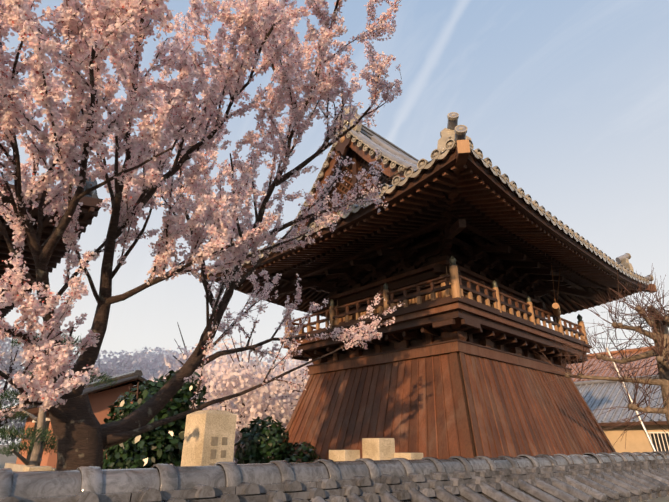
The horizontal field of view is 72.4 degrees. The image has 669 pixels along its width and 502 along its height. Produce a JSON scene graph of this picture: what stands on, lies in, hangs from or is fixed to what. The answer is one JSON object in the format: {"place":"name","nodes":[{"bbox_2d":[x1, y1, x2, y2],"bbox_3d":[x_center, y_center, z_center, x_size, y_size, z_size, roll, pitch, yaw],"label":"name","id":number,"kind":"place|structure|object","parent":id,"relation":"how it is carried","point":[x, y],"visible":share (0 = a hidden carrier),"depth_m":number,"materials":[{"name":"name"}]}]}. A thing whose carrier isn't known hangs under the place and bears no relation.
{"place":"outdoors","nodes":[
{"label":"outdoors","id":0,"kind":"place"},
{"bbox_2d":[0,445,18,463],"bbox_3d":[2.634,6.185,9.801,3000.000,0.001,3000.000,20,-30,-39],"label":"ground","id":1,"kind":"structure","parent":0,"point":[4,458],"depth_m":69.39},
{"bbox_2d":[0,451,668,501],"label":"boundary wall","id":2,"kind":"structure","parent":1,"relation":"on","point":[618,477],"depth_m":2.79,"materials":[{"name":"tile"}]},
{"bbox_2d":[566,346,657,381],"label":"brown house","id":3,"kind":"structure","parent":1,"relation":"on","point":[606,373],"depth_m":28.19,"materials":[{"name":"brown tile"}]},
{"bbox_2d":[574,374,668,452],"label":"grey house","id":4,"kind":"structure","parent":1,"relation":"on","point":[597,395],"depth_m":18.02,"materials":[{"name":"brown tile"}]},
{"bbox_2d":[0,0,668,444],"label":"sky","id":5,"kind":"structure","parent":0,"point":[569,99],"materials":[{"name":"blue"}]},
{"bbox_2d":[596,338,651,348],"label":"power lines","id":6,"kind":"object","parent":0,"point":[622,339],"visible":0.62,"depth_m":23.49,"materials":[{"name":"metal"}]},
{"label":"temple yard ground","id":7,"kind":"structure","parent":0,"visible":0},
{"bbox_2d":[4,463,55,471],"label":"block wall","id":8,"kind":"structure","parent":7,"relation":"on","point":[16,467],"depth_m":10.71,"materials":[{"name":"stone"}]},
{"bbox_2d":[22,466,51,471],"bbox_3d":[-3.496,3.090,5.159,0.248,1.194,0.248,20,-30,-39],"label":"stone post","id":9,"kind":"object","parent":7,"relation":"on","point":[37,468],"visible":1,"depth_m":5.32,"materials":[{"name":"stone"}]},
{"bbox_2d":[0,172,102,319],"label":"temple hall","id":10,"kind":"structure","parent":7,"relation":"on","point":[89,207],"depth_m":11.27,"materials":[{"name":"paint"}]},
{"bbox_2d":[0,333,118,470],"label":"pine tree","id":11,"kind":"object","parent":7,"relation":"on","point":[40,435],"visible":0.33,"depth_m":6.37,"materials":[{"name":"green plant"}]},
{"bbox_2d":[8,370,201,467],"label":"house","id":12,"kind":"structure","parent":7,"relation":"on","point":[100,399],"depth_m":10.33,"materials":[{"name":"brown paint"}]},
{"bbox_2d":[0,0,411,469],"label":"cherry tree","id":13,"kind":"object","parent":7,"relation":"on","point":[83,435],"visible":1,"depth_m":4.14,"materials":[{"name":"pink plant"}]},
{"bbox_2d":[181,410,236,465],"bbox_3d":[-1.083,2.201,3.717,0.313,1.710,0.310,-20,-30,39],"label":"stone monument","id":14,"kind":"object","parent":7,"relation":"on","point":[209,437],"depth_m":3.86,"materials":[{"name":"stone"}]},
{"bbox_2d":[103,370,320,468],"bbox_3d":[-1.825,3.198,7.034,1.633,2.468,4.097,-15,-27,31],"label":"camellia shrub","id":15,"kind":"object","parent":7,"relation":"on","point":[162,444],"visible":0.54,"depth_m":6.19,"materials":[{"name":"green plant"}]},
{"bbox_2d":[0,322,582,463],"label":"cherry trees","id":16,"kind":"object","parent":7,"relation":"on","point":[275,400],"visible":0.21,"depth_m":15.02,"materials":[{"name":"pink plant"}]},
{"bbox_2d":[329,450,359,460],"bbox_3d":[0.115,2.944,5.047,0.268,1.375,0.268,20,-30,-39],"label":"stone post","id":17,"kind":"object","parent":7,"relation":"on","point":[344,455],"visible":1,"depth_m":5.20,"materials":[{"name":"stone"}]},
{"bbox_2d":[362,438,394,459],"bbox_3d":[0.511,2.877,5.047,0.279,1.500,0.279,20,-30,-39],"label":"stone post","id":18,"kind":"object","parent":7,"relation":"on","point":[378,448],"visible":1,"depth_m":5.20,"materials":[{"name":"stone"}]},
{"bbox_2d":[394,453,422,459],"bbox_3d":[0.849,2.933,4.981,0.244,1.345,0.244,20,-30,-39],"label":"stone post","id":19,"kind":"object","parent":7,"relation":"on","point":[411,456],"visible":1,"depth_m":5.14,"materials":[{"name":"stone"}]},
{"bbox_2d":[199,106,656,461],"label":"bell tower","id":20,"kind":"structure","parent":7,"relation":"on","point":[477,264],"depth_m":9.27,"materials":[{"name":"brown wood"}]},
{"bbox_2d":[606,348,655,450],"bbox_3d":[8.085,4.616,11.948,0.070,4.307,1.011,14,-27,-30],"label":"pole","id":21,"kind":"object","parent":7,"relation":"on","point":[644,429],"visible":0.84,"depth_m":12.07,"materials":[{"name":"metal"}]},
{"label":"street","id":22,"kind":"structure","parent":0,"visible":0},
{"bbox_2d":[532,263,668,448],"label":"pollard tree","id":23,"kind":"object","parent":22,"relation":"on","point":[657,321],"visible":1,"depth_m":7.38,"materials":[{"name":"brown plant"}]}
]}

